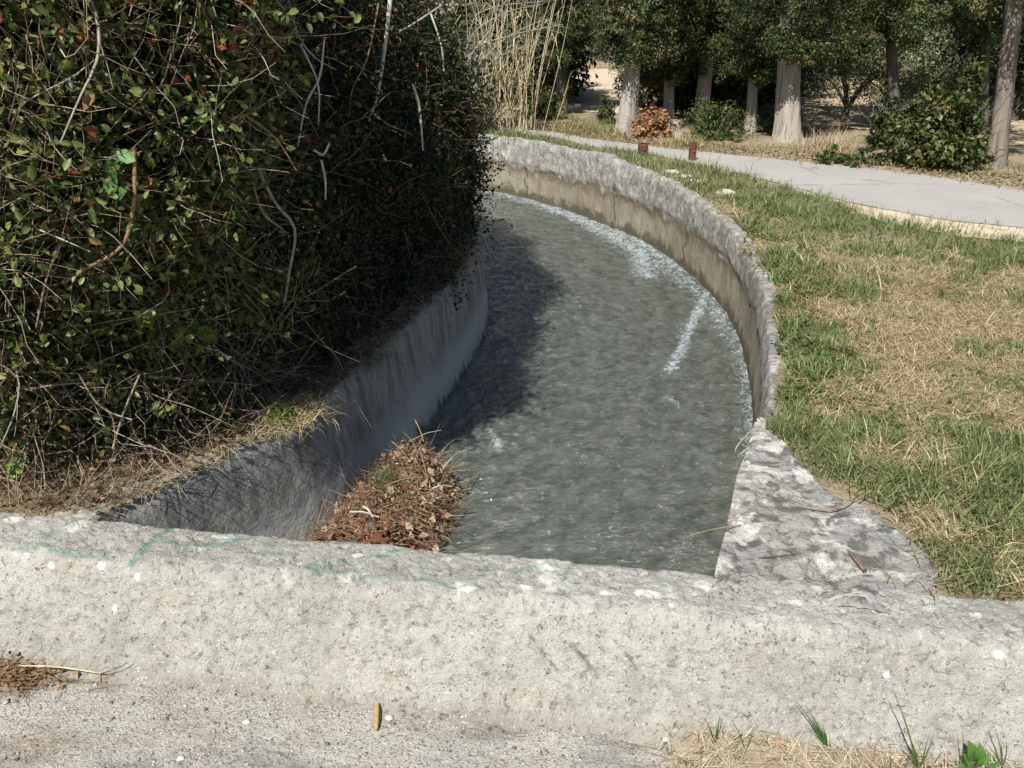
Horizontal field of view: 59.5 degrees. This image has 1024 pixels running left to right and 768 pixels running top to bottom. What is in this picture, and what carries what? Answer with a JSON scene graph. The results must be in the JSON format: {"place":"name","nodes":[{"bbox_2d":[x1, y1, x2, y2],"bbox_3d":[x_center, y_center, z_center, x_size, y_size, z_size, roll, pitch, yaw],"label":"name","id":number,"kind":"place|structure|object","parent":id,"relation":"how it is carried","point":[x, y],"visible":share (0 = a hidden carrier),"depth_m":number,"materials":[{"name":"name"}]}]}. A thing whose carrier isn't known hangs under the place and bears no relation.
{"place":"outdoors","nodes":[
{"label":"outdoors","id":0,"kind":"place"},
{"bbox_2d":[0,190,488,529],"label":"bank","id":1,"kind":"structure","parent":0,"point":[33,511],"depth_m":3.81,"materials":[{"name":"brown plant"}]},
{"bbox_2d":[0,0,224,511],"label":"shrub","id":2,"kind":"object","parent":1,"relation":"on","point":[127,157],"visible":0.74,"depth_m":2.92,"materials":[{"name":"green plant"}]},
{"bbox_2d":[0,0,379,512],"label":"shrub","id":3,"kind":"object","parent":1,"relation":"on","point":[141,78],"visible":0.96,"depth_m":3.02,"materials":[{"name":"green plant"}]},
{"bbox_2d":[228,387,349,448],"bbox_3d":[-0.955,0.145,3.853,0.563,0.197,0.563,0,23,0],"label":"grass tuft","id":4,"kind":"object","parent":1,"relation":"on","point":[298,417],"visible":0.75,"depth_m":3.81,"materials":[{"name":"beige plant"}]},
{"bbox_2d":[150,0,518,427],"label":"shrub","id":5,"kind":"object","parent":1,"relation":"on","point":[407,126],"visible":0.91,"depth_m":4.66,"materials":[{"name":"green plant"}]},
{"bbox_2d":[332,337,412,390],"bbox_3d":[-0.689,-0.077,4.443,0.446,0.275,0.515,0,23,0],"label":"grass tuft","id":6,"kind":"object","parent":1,"relation":"on","point":[376,360],"visible":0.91,"depth_m":4.43,"materials":[{"name":"green plant"}]},
{"bbox_2d":[0,671,672,767],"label":"bridge deck","id":7,"kind":"structure","parent":0,"point":[206,738],"depth_m":2.58,"materials":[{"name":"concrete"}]},
{"bbox_2d":[0,641,113,712],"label":"straw pile","id":8,"kind":"object","parent":7,"relation":"on","point":[15,675],"visible":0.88,"depth_m":2.78,"materials":[{"name":"brown plant"}]},
{"bbox_2d":[19,665,100,673],"bbox_3d":[-1.401,0.883,2.779,0.260,0.021,0.007,2,23,4],"label":"straw","id":9,"kind":"object","parent":8,"relation":"on","point":[60,667],"visible":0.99,"depth_m":2.77,"materials":[{"name":"beige plant"}]},
{"bbox_2d":[177,755,184,760],"bbox_3d":[-0.925,1.045,2.502,0.022,0.013,0.021,0,23,0],"label":"pebble","id":10,"kind":"object","parent":7,"relation":"on","point":[180,757],"visible":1,"depth_m":2.50,"materials":[{"name":"stone"}]},
{"bbox_2d":[242,719,250,723],"bbox_3d":[-0.779,0.992,2.627,0.026,0.012,0.020,0,23,0],"label":"pebble","id":11,"kind":"object","parent":7,"relation":"on","point":[246,721],"visible":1,"depth_m":2.62,"materials":[{"name":"stone"}]},
{"bbox_2d":[374,702,378,730],"bbox_3d":[-0.398,0.975,2.630,0.015,0.016,0.100,-3,23,-6],"label":"wood splinter","id":12,"kind":"object","parent":7,"relation":"on","point":[376,715],"visible":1,"depth_m":2.63,"materials":[{"name":"beige wood"}]},
{"bbox_2d":[385,714,392,720],"bbox_3d":[-0.364,0.985,2.646,0.025,0.008,0.024,0,23,0],"label":"pebble","id":13,"kind":"object","parent":7,"relation":"on","point":[388,717],"visible":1,"depth_m":2.64,"materials":[{"name":"stone"}]},
{"bbox_2d":[0,512,1023,767],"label":"parapet","id":14,"kind":"structure","parent":7,"relation":"on","point":[612,652],"depth_m":2.67,"materials":[{"name":"concrete"}]},
{"bbox_2d":[672,734,1016,767],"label":"soil strip","id":15,"kind":"object","parent":7,"relation":"on","point":[755,760],"visible":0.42,"depth_m":2.49,"materials":[{"name":"beige soil"}]},
{"bbox_2d":[705,716,719,746],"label":"grass tuft","id":16,"kind":"object","parent":15,"relation":"on","point":[716,732],"visible":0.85,"depth_m":2.50,"materials":[{"name":"green plant"}]},
{"bbox_2d":[727,722,753,754],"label":"grass tuft","id":17,"kind":"object","parent":15,"relation":"on","point":[742,740],"visible":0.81,"depth_m":2.49,"materials":[{"name":"green plant"}]},
{"bbox_2d":[796,701,840,756],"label":"grass tuft","id":18,"kind":"object","parent":15,"relation":"on","point":[822,738],"visible":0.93,"depth_m":2.49,"materials":[{"name":"green plant"}]},
{"bbox_2d":[631,708,1023,767],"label":"dry grass","id":19,"kind":"structure","parent":15,"relation":"on","point":[793,750],"depth_m":2.47,"materials":[{"name":"beige plant"}]},
{"bbox_2d":[775,738,783,744],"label":"dry leaf","id":20,"kind":"object","parent":19,"relation":"on","point":[777,742],"visible":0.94,"depth_m":2.52,"materials":[{"name":"beige plant"}]},
{"bbox_2d":[891,755,900,761],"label":"dry leaf","id":21,"kind":"object","parent":15,"relation":"on","point":[897,759],"visible":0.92,"depth_m":2.47,"materials":[{"name":"beige plant"}]},
{"bbox_2d":[892,687,933,767],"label":"grass tuft","id":22,"kind":"object","parent":15,"relation":"on","point":[915,759],"visible":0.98,"depth_m":2.42,"materials":[{"name":"green plant"}]},
{"bbox_2d":[956,740,999,767],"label":"weed","id":23,"kind":"object","parent":15,"relation":"on","point":[979,755],"visible":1,"depth_m":2.41,"materials":[{"name":"green plant"}]},
{"bbox_2d":[986,726,1012,767],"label":"grass tuft","id":24,"kind":"object","parent":15,"relation":"on","point":[1000,753],"visible":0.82,"depth_m":2.41,"materials":[{"name":"green plant"}]},
{"bbox_2d":[411,189,752,576],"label":"water","id":25,"kind":"structure","parent":0,"point":[595,407],"depth_m":5.38,"materials":[{"name":"grey liquid"}]},
{"bbox_2d":[289,419,478,552],"bbox_3d":[-0.563,0.576,4.034,0.791,0.542,1.511,7,24,15],"label":"leaf pile","id":26,"kind":"object","parent":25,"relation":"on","point":[403,500],"visible":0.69,"depth_m":4.01,"materials":[{"name":"brown plant"}]},
{"bbox_2d":[568,67,623,112],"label":"dirt path","id":27,"kind":"structure","parent":0,"point":[588,99],"depth_m":17.32,"materials":[{"name":"beige soil"}]},
{"bbox_2d":[375,3,1023,603],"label":"ground","id":28,"kind":"structure","parent":0,"point":[1015,157],"depth_m":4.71,"materials":[{"name":"green plant"}]},
{"bbox_2d":[393,0,519,59],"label":"evergreen tree","id":29,"kind":"object","parent":28,"relation":"on","point":[443,15],"visible":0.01,"depth_m":20.05,"materials":[{"name":"green plant"}]},
{"bbox_2d":[470,108,495,130],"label":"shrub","id":30,"kind":"object","parent":28,"relation":"on","point":[484,121],"visible":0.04,"depth_m":11.66,"materials":[{"name":"green plant"}]},
{"bbox_2d":[458,24,553,131],"bbox_3d":[-0.551,-4.087,12.048,1.412,1.430,1.824,19,30,37],"label":"shrub","id":31,"kind":"object","parent":28,"relation":"on","point":[486,94],"visible":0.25,"depth_m":11.84,"materials":[{"name":"green plant"}]},
{"bbox_2d":[434,0,582,97],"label":"evergreen tree","id":32,"kind":"object","parent":28,"relation":"on","point":[461,11],"visible":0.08,"depth_m":15.63,"materials":[{"name":"green plant"}]},
{"bbox_2d":[453,0,576,135],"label":"reed clump","id":33,"kind":"object","parent":28,"relation":"on","point":[520,84],"visible":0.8,"depth_m":11.95,"materials":[{"name":"beige plant"}]},
{"bbox_2d":[460,0,569,103],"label":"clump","id":34,"kind":"object","parent":28,"relation":"on","point":[469,39],"visible":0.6,"depth_m":10.44,"materials":[{"name":"beige plant"}]},
{"bbox_2d":[470,0,601,105],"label":"evergreen tree","id":35,"kind":"object","parent":28,"relation":"on","point":[573,87],"visible":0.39,"depth_m":15.09,"materials":[{"name":"green plant"}]},
{"bbox_2d":[512,85,573,120],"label":"shrub","id":36,"kind":"object","parent":28,"relation":"on","point":[541,111],"visible":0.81,"depth_m":13.37,"materials":[{"name":"green plant"}]},
{"bbox_2d":[515,0,601,114],"label":"cypress tree","id":37,"kind":"object","parent":28,"relation":"on","point":[576,32],"visible":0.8,"depth_m":13.37,"materials":[{"name":"green plant"}]},
{"bbox_2d":[552,70,574,131],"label":"reed","id":38,"kind":"object","parent":28,"relation":"on","point":[562,103],"visible":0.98,"depth_m":11.93,"materials":[{"name":"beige plant"}]},
{"bbox_2d":[553,0,631,56],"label":"evergreen tree","id":39,"kind":"object","parent":28,"relation":"on","point":[592,49],"visible":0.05,"depth_m":27.20,"materials":[{"name":"green plant"}]},
{"bbox_2d":[588,94,616,124],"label":"shrub","id":40,"kind":"object","parent":28,"relation":"on","point":[608,113],"visible":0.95,"depth_m":12.84,"materials":[{"name":"green plant"}]},
{"bbox_2d":[607,49,625,84],"bbox_3d":[2.182,-5.726,16.546,0.870,0.950,0.973,0,23,0],"label":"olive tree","id":41,"kind":"object","parent":28,"relation":"on","point":[621,72],"visible":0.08,"depth_m":16.56,"materials":[{"name":"green plant"}]},
{"bbox_2d":[567,0,711,133],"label":"cypress tree","id":42,"kind":"object","parent":28,"relation":"on","point":[642,42],"visible":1,"depth_m":11.36,"materials":[{"name":"green plant"}]},
{"bbox_2d":[638,143,647,154],"bbox_3d":[1.510,-2.674,10.316,0.092,0.187,0.109,-8,25,-18],"label":"bollard","id":43,"kind":"object","parent":28,"relation":"on","point":[644,147],"visible":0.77,"depth_m":10.28,"materials":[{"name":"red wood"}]},
{"bbox_2d":[626,104,676,137],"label":"dead bush","id":44,"kind":"object","parent":28,"relation":"on","point":[644,124],"visible":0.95,"depth_m":11.57,"materials":[{"name":"brown plant"}]},
{"bbox_2d":[621,0,722,119],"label":"cypress tree","id":45,"kind":"object","parent":28,"relation":"on","point":[673,77],"visible":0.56,"depth_m":12.34,"materials":[{"name":"green plant"}]},
{"bbox_2d":[664,119,684,137],"bbox_3d":[2.106,-3.341,11.825,0.378,0.285,0.375,0,23,0],"label":"tree stump","id":46,"kind":"object","parent":28,"relation":"on","point":[678,130],"visible":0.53,"depth_m":11.72,"materials":[{"name":"grey plant"}]},
{"bbox_2d":[603,6,749,108],"bbox_3d":[2.773,-7.385,13.624,2.663,6.476,2.549,0,23,0],"label":"evergreen tree","id":47,"kind":"object","parent":28,"relation":"on","point":[642,97],"visible":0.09,"depth_m":14.18,"materials":[{"name":"green plant"}]},
{"bbox_2d":[650,69,712,116],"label":"shrub","id":48,"kind":"object","parent":28,"relation":"on","point":[683,105],"visible":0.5,"depth_m":13.88,"materials":[{"name":"green plant"}]},
{"bbox_2d":[688,142,696,160],"bbox_3d":[2.004,-2.545,9.935,0.066,0.252,0.081,-8,25,-18],"label":"bollard","id":49,"kind":"object","parent":28,"relation":"on","point":[692,150],"visible":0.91,"depth_m":9.91,"materials":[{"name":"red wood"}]},
{"bbox_2d":[664,0,748,122],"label":"cypress tree","id":50,"kind":"object","parent":28,"relation":"on","point":[704,83],"visible":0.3,"depth_m":12.46,"materials":[{"name":"green plant"}]},
{"bbox_2d":[675,95,763,142],"bbox_3d":[2.664,-3.365,11.548,1.122,0.664,0.903,7,24,15],"label":"shrub","id":51,"kind":"object","parent":28,"relation":"on","point":[713,124],"visible":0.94,"depth_m":11.45,"materials":[{"name":"green plant"}]},
{"bbox_2d":[713,189,735,194],"bbox_3d":[1.941,-1.735,8.182,0.232,0.092,0.183,10,25,23],"label":"flat stone","id":52,"kind":"object","parent":28,"relation":"on","point":[729,190],"visible":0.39,"depth_m":8.13,"materials":[{"name":"stone"}]},
{"bbox_2d":[652,1,817,115],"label":"evergreen tree","id":53,"kind":"object","parent":28,"relation":"on","point":[727,83],"visible":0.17,"depth_m":13.89,"materials":[{"name":"green plant"}]},
{"bbox_2d":[600,0,899,37],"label":"wood","id":54,"kind":"object","parent":28,"relation":"on","point":[628,7],"depth_m":36.07,"materials":[{"name":"green plant"}]},
{"bbox_2d":[698,0,808,132],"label":"cypress tree","id":55,"kind":"object","parent":28,"relation":"on","point":[754,69],"visible":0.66,"depth_m":11.46,"materials":[{"name":"green plant"}]},
{"bbox_2d":[489,112,1023,191],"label":"verge","id":56,"kind":"structure","parent":28,"relation":"on","point":[884,168],"depth_m":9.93,"materials":[{"name":"plant"}]},
{"bbox_2d":[524,112,642,139],"bbox_3d":[1.058,-3.565,12.259,1.934,0.272,2.058,-7,24,-16],"label":"grass tuft","id":57,"kind":"object","parent":56,"relation":"on","point":[602,128],"visible":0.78,"depth_m":12.20,"materials":[{"name":"beige plant"}]},
{"bbox_2d":[655,128,721,148],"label":"grass tuft","id":58,"kind":"object","parent":56,"relation":"on","point":[692,140],"visible":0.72,"depth_m":11.06,"materials":[{"name":"beige plant"}]},
{"bbox_2d":[813,144,896,167],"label":"shrub","id":59,"kind":"object","parent":56,"relation":"on","point":[859,158],"visible":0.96,"depth_m":9.73,"materials":[{"name":"green plant"}]},
{"bbox_2d":[493,131,1023,597],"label":"dry straw","id":60,"kind":"object","parent":28,"relation":"on","point":[932,343],"visible":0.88,"depth_m":4.50,"materials":[{"name":"beige plant"}]},
{"bbox_2d":[756,111,774,133],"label":"shrub","id":61,"kind":"object","parent":28,"relation":"on","point":[769,125],"visible":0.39,"depth_m":12.00,"materials":[{"name":"green plant"}]},
{"bbox_2d":[693,1,846,105],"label":"evergreen tree","id":62,"kind":"object","parent":28,"relation":"on","point":[812,75],"visible":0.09,"depth_m":15.97,"materials":[{"name":"green plant"}]},
{"bbox_2d":[715,0,862,141],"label":"cypress tree","id":63,"kind":"object","parent":28,"relation":"on","point":[790,47],"visible":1,"depth_m":10.69,"materials":[{"name":"green plant"}]},
{"bbox_2d":[708,419,937,615],"bbox_3d":[1.105,0.485,3.153,0.653,0.164,1.301,8,24,18],"label":"stone apron","id":64,"kind":"object","parent":28,"relation":"on","point":[775,479],"visible":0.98,"depth_m":2.93,"materials":[{"name":"grey stone"}]},
{"bbox_2d":[690,524,740,535],"bbox_3d":[0.671,0.484,2.959,0.246,0.043,0.004,-14,27,-30],"label":"straw","id":65,"kind":"object","parent":64,"relation":"on","point":[716,528],"visible":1,"depth_m":2.96,"materials":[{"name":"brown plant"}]},
{"bbox_2d":[735,428,752,455],"bbox_3d":[0.965,0.246,3.652,0.046,0.074,0.182,17,28,34],"label":"straw","id":66,"kind":"object","parent":64,"relation":"on","point":[740,442],"visible":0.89,"depth_m":3.64,"materials":[{"name":"beige plant"}]},
{"bbox_2d":[758,553,796,558],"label":"twig","id":67,"kind":"object","parent":64,"relation":"on","point":[775,556],"visible":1,"depth_m":2.85,"materials":[{"name":"wood"}]},
{"bbox_2d":[790,491,870,509],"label":"twig","id":68,"kind":"object","parent":64,"relation":"on","point":[834,507],"visible":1,"depth_m":3.09,"materials":[{"name":"wood"}]},
{"bbox_2d":[847,549,866,572],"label":"twig","id":69,"kind":"object","parent":64,"relation":"on","point":[858,562],"visible":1,"depth_m":2.81,"materials":[{"name":"brown wood"}]},
{"bbox_2d":[779,122,876,156],"bbox_3d":[3.698,-2.916,10.556,1.172,0.369,1.263,7,24,15],"label":"grass tuft","id":70,"kind":"object","parent":28,"relation":"on","point":[829,145],"visible":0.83,"depth_m":10.60,"materials":[{"name":"beige plant"}]},
{"bbox_2d":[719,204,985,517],"bbox_3d":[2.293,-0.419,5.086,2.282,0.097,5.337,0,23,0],"label":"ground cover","id":71,"kind":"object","parent":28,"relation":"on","point":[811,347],"visible":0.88,"depth_m":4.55,"materials":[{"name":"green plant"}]},
{"bbox_2d":[812,0,904,78],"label":"evergreen tree","id":72,"kind":"object","parent":28,"relation":"on","point":[859,55],"visible":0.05,"depth_m":20.26,"materials":[{"name":"green plant"}]},
{"bbox_2d":[851,91,910,149],"bbox_3d":[4.528,-3.144,10.788,0.674,0.706,1.015,0,23,0],"label":"shrub","id":73,"kind":"object","parent":28,"relation":"on","point":[877,119],"visible":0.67,"depth_m":10.70,"materials":[{"name":"green plant"}]},
{"bbox_2d":[818,0,945,73],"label":"evergreen tree","id":74,"kind":"object","parent":28,"relation":"on","point":[877,29],"visible":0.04,"depth_m":21.38,"materials":[{"name":"green plant"}]},
{"bbox_2d":[760,179,1023,242],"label":"sand verge","id":75,"kind":"structure","parent":28,"relation":"on","point":[986,227],"depth_m":7.13,"materials":[{"name":"beige sand"}]},
{"bbox_2d":[839,4,975,60],"bbox_3d":[11.978,-12.340,25.170,5.319,6.484,4.699,0,23,0],"label":"evergreen tree","id":76,"kind":"object","parent":28,"relation":"on","point":[898,54],"depth_m":25.71,"materials":[{"name":"green plant"}]},
{"bbox_2d":[865,52,1018,172],"bbox_3d":[4.564,-2.824,9.495,1.470,1.328,1.446,0,23,0],"label":"shrub","id":77,"kind":"object","parent":28,"relation":"on","point":[935,133],"visible":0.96,"depth_m":9.24,"materials":[{"name":"green plant"}]},
{"bbox_2d":[900,0,1023,166],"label":"cypress tree","id":78,"kind":"object","parent":28,"relation":"on","point":[921,16],"visible":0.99,"depth_m":9.18,"materials":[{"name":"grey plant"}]},
{"bbox_2d":[485,127,1023,227],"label":"road","id":79,"kind":"structure","parent":0,"point":[916,194],"depth_m":8.52,"materials":[{"name":"concrete"}]},
{"bbox_2d":[775,80,1023,149],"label":"grove floor","id":80,"kind":"structure","parent":0,"point":[810,117],"depth_m":13.99,"materials":[{"name":"soil"}]},
{"bbox_2d":[800,53,900,122],"bbox_3d":[4.881,-4.264,12.995,1.490,1.059,1.212,19,30,37],"label":"olive tree","id":81,"kind":"object","parent":80,"relation":"on","point":[847,105],"visible":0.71,"depth_m":12.86,"materials":[{"name":"green plant"}]},
{"bbox_2d":[817,0,950,110],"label":"cypress tree","id":82,"kind":"object","parent":80,"relation":"on","point":[891,34],"visible":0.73,"depth_m":11.40,"materials":[{"name":"green plant"}]},
{"bbox_2d":[849,61,931,112],"bbox_3d":[5.354,-3.969,12.401,1.280,0.985,1.119,0,23,0],"label":"olive tree","id":83,"kind":"object","parent":80,"relation":"on","point":[877,90],"visible":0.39,"depth_m":12.29,"materials":[{"name":"green plant"}]},
{"bbox_2d":[860,23,990,105],"bbox_3d":[6.841,-5.271,14.702,2.083,1.567,1.972,-7,24,-16],"label":"olive tree","id":84,"kind":"object","parent":80,"relation":"on","point":[923,63],"visible":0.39,"depth_m":14.56,"materials":[{"name":"green plant"}]},
{"bbox_2d":[869,0,1022,100],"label":"evergreen tree","id":85,"kind":"object","parent":80,"relation":"on","point":[942,51],"visible":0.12,"depth_m":15.81,"materials":[{"name":"green plant"}]},
{"bbox_2d":[936,0,1023,136],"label":"cypress tree","id":86,"kind":"object","parent":80,"relation":"on","point":[988,36],"visible":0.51,"depth_m":11.12,"materials":[{"name":"green plant"}]},
{"bbox_2d":[940,0,1023,119],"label":"evergreen tree","id":87,"kind":"object","parent":80,"relation":"on","point":[1018,111],"visible":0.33,"depth_m":13.32,"materials":[{"name":"green plant"}]},
{"bbox_2d":[941,39,1023,85],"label":"evergreen tree","id":88,"kind":"object","parent":80,"relation":"on","point":[980,64],"visible":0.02,"depth_m":17.98,"materials":[{"name":"green plant"}]},
{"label":"canal bed","id":89,"kind":"structure","parent":0,"visible":0},
{"bbox_2d":[38,212,488,540],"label":"canal wall","id":90,"kind":"structure","parent":89,"relation":"on","point":[268,491],"depth_m":4.10,"materials":[{"name":"concrete"}]},
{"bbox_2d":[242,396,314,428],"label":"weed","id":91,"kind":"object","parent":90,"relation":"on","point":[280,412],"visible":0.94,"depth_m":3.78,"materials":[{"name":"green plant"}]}
]}

